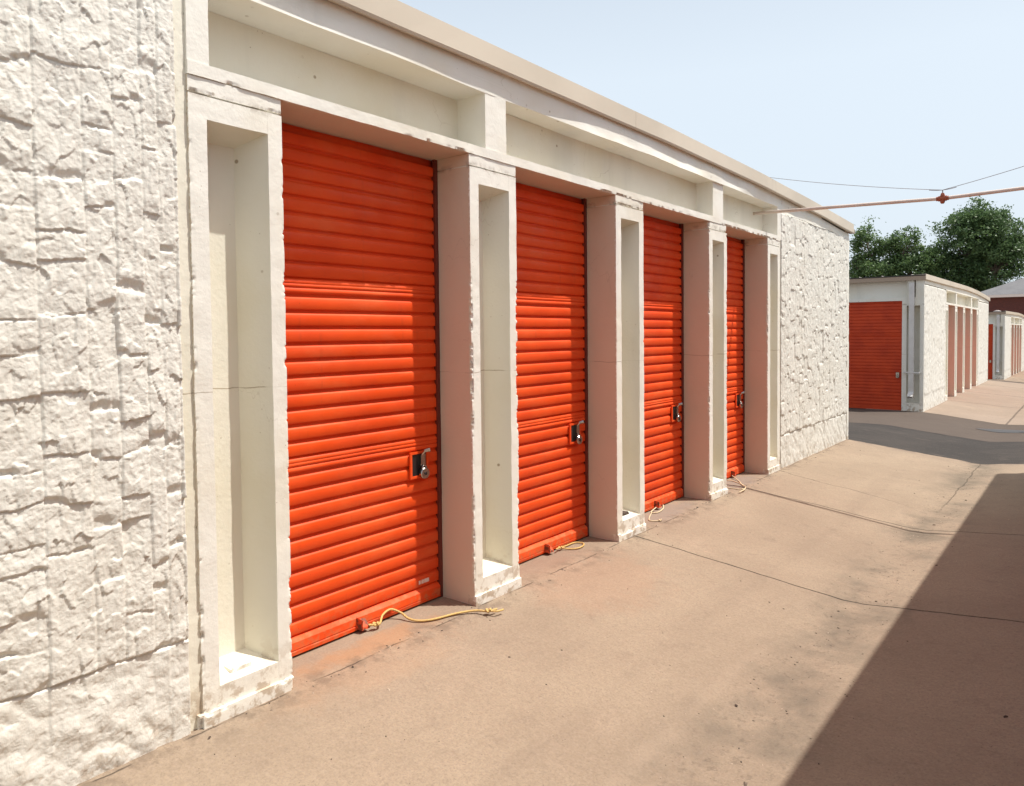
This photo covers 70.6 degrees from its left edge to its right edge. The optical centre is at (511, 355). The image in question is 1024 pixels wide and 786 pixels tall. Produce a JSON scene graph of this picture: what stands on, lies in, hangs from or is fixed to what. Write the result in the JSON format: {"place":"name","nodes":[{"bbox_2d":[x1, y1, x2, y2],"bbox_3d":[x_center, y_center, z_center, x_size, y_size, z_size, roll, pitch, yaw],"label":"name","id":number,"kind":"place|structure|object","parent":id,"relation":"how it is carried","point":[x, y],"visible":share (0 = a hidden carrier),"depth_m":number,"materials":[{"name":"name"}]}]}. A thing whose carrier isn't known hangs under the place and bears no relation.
{"place":"outdoors","nodes":[
{"label":"outdoors","id":0,"kind":"place"},
{"bbox_2d":[76,439,1023,785],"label":"concrete lane","id":1,"kind":"structure","parent":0,"point":[622,659],"depth_m":3.59,"materials":[{"name":"beige concrete"}]},
{"bbox_2d":[368,608,503,626],"bbox_3d":[-0.416,1.402,3.963,0.754,0.060,0.138,-1,2,-20],"label":"pull rope","id":2,"kind":"object","parent":1,"relation":"on","point":[377,623],"visible":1,"depth_m":3.93,"materials":[{"name":"yellow fabric"}]},
{"bbox_2d":[556,542,584,549],"bbox_3d":[0.421,1.366,5.186,0.113,0.033,0.302,1,2,39],"label":"pull rope","id":3,"kind":"object","parent":1,"relation":"on","point":[560,547],"visible":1,"depth_m":5.17,"materials":[{"name":"yellow fabric"}]},
{"bbox_2d":[172,449,1007,785],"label":"grit","id":4,"kind":"object","parent":1,"relation":"on","point":[726,615],"visible":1,"depth_m":3.77,"materials":[{"name":"gravel"}]},
{"bbox_2d":[648,505,663,520],"bbox_3d":[1.230,1.327,6.159,0.111,0.033,0.543,0,2,14],"label":"pull rope","id":5,"kind":"object","parent":1,"relation":"on","point":[656,512],"visible":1,"depth_m":6.16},
{"bbox_2d":[727,475,745,491],"bbox_3d":[2.251,1.281,7.247,0.175,0.033,0.679,0,2,15],"label":"pull rope","id":6,"kind":"object","parent":1,"relation":"on","point":[742,489],"visible":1,"depth_m":7.21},
{"bbox_2d":[398,0,1023,282],"label":"sky","id":7,"kind":"structure","parent":0,"point":[916,95],"materials":[{"name":"blue"}]},
{"bbox_2d":[848,408,1023,464],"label":"asphalt road","id":8,"kind":"structure","parent":0,"point":[952,437],"depth_m":11.70,"materials":[{"name":"grey asphalt"}]},
{"bbox_2d":[976,428,1023,432],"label":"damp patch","id":9,"kind":"object","parent":8,"relation":"on","point":[1006,431],"visible":1,"depth_m":13.76,"materials":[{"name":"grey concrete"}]},
{"bbox_2d":[873,380,1023,424],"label":"concrete lane","id":10,"kind":"structure","parent":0,"point":[996,402],"depth_m":18.85,"materials":[{"name":"beige concrete"}]},
{"bbox_2d":[981,278,1023,314],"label":"brick house","id":11,"kind":"structure","parent":0,"point":[1009,296],"depth_m":51.71,"materials":[{"name":"red"}]},
{"bbox_2d":[988,370,1023,382],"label":"distant concrete lane","id":12,"kind":"structure","parent":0,"point":[1018,377],"depth_m":34.87,"materials":[{"name":"beige concrete"}]},
{"bbox_2d":[992,380,1023,383],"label":"second asphalt road","id":13,"kind":"structure","parent":0,"point":[1008,381],"depth_m":27.20,"materials":[{"name":"grey asphalt"}]},
{"bbox_3d":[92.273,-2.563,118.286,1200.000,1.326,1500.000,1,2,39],"label":"ground","id":14,"kind":"structure","parent":0,"visible":0},
{"bbox_2d":[0,0,854,785],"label":"storage building","id":15,"kind":"structure","parent":14,"relation":"on","point":[296,296],"depth_m":3.56,"materials":[{"name":"beige paint"}]},
{"bbox_2d":[223,658,250,672],"bbox_3d":[-1.162,1.315,3.058,0.059,0.032,0.098,1,2,39],"label":"concrete chunk","id":16,"kind":"object","parent":15,"relation":"in","point":[236,665],"visible":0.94,"depth_m":3.05,"materials":[{"name":"white concrete"}]},
{"bbox_2d":[281,123,442,656],"bbox_3d":[-0.833,0.139,3.794,0.195,2.606,1.247,1,2,39],"label":"roll up door","id":17,"kind":"structure","parent":15,"relation":"in","point":[361,282],"depth_m":3.79,"materials":[{"name":"orange paint"}]},
{"bbox_2d":[419,465,429,478],"bbox_3d":[-0.497,0.659,4.114,0.026,0.082,0.066,1,2,39],"label":"padlock","id":18,"kind":"object","parent":15,"relation":"attached to","point":[424,472],"visible":1,"depth_m":4.10,"materials":[{"name":"metal"}]},
{"bbox_2d":[515,183,588,563],"bbox_3d":[0.171,0.093,5.033,0.195,2.598,1.214,1,2,39],"label":"roll up door","id":19,"kind":"structure","parent":15,"relation":"in","point":[551,308],"depth_m":5.12,"materials":[{"name":"orange paint"}]},
{"bbox_2d":[575,433,581,443],"bbox_3d":[0.496,0.613,5.339,0.026,0.082,0.066,1,8,39],"label":"padlock","id":20,"kind":"object","parent":15,"relation":"attached to","point":[578,439],"visible":1,"depth_m":5.33,"materials":[{"name":"silver metal"}]},
{"bbox_2d":[622,510,628,515],"bbox_3d":[0.849,1.213,5.546,0.057,0.030,0.096,1,2,39],"label":"concrete chunk","id":21,"kind":"object","parent":15,"relation":"in","point":[624,513],"visible":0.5,"depth_m":5.54,"materials":[{"name":"grey concrete"}]},
{"bbox_2d":[643,215,683,511],"bbox_3d":[1.180,0.046,6.278,0.195,2.589,1.269,1,2,39],"label":"roll up door","id":22,"kind":"structure","parent":15,"relation":"in","point":[663,241],"depth_m":6.44,"materials":[{"name":"orange paint"}]},
{"bbox_2d":[676,413,680,421],"bbox_3d":[1.522,0.565,6.606,0.026,0.082,0.066,1,14,39],"label":"padlock","id":23,"kind":"object","parent":15,"relation":"attached to","point":[678,417],"visible":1,"depth_m":6.59,"materials":[{"name":"silver metal"}]},
{"bbox_2d":[726,236,744,478],"bbox_3d":[2.160,0.001,7.488,0.195,2.580,1.144,1,2,39],"label":"roll up door","id":24,"kind":"structure","parent":15,"relation":"in","point":[735,292],"depth_m":7.73,"materials":[{"name":"orange paint"}]},
{"bbox_2d":[770,166,1023,190],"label":"support wire","id":25,"kind":"object","parent":15,"relation":"attached to","point":[906,188],"visible":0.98,"depth_m":6.77,"materials":[{"name":"grey metal"}]},
{"bbox_2d":[753,186,1023,214],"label":"overhead conduit","id":26,"kind":"object","parent":25,"relation":"hanging from","point":[942,198],"visible":1,"depth_m":6.88,"materials":[{"name":"red metal"}]},
{"bbox_2d":[849,215,953,277],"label":"broadleaf tree","id":27,"kind":"object","parent":14,"relation":"on","point":[902,258],"visible":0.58,"depth_m":67.54,"materials":[{"name":"green plant"}]},
{"bbox_2d":[848,274,989,411],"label":"storage building","id":28,"kind":"structure","parent":14,"relation":"on","point":[924,337],"depth_m":17.54,"materials":[{"name":"beige paint"}]},
{"bbox_2d":[848,301,901,409],"bbox_3d":[8.730,-0.008,17.483,1.270,2.588,0.040,1,2,39],"label":"end door","id":29,"kind":"structure","parent":28,"relation":"in","point":[875,328],"depth_m":17.44,"materials":[{"name":"red paint"}]},
{"bbox_2d":[925,196,1023,291],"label":"broadleaf tree","id":30,"kind":"object","parent":14,"relation":"on","point":[989,243],"visible":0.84,"depth_m":64.41,"materials":[{"name":"green plant"}]},
{"bbox_2d":[988,310,1023,379],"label":"storage building","id":31,"kind":"structure","parent":14,"relation":"on","point":[1005,344],"depth_m":34.05,"materials":[{"name":"beige paint"}]},
{"bbox_2d":[988,324,992,378],"bbox_3d":[22.084,-0.200,34.340,1.270,2.588,0.040,1,2,39],"label":"end door","id":32,"kind":"structure","parent":31,"relation":"in","point":[990,326],"depth_m":33.99,"materials":[{"name":"red paint"}]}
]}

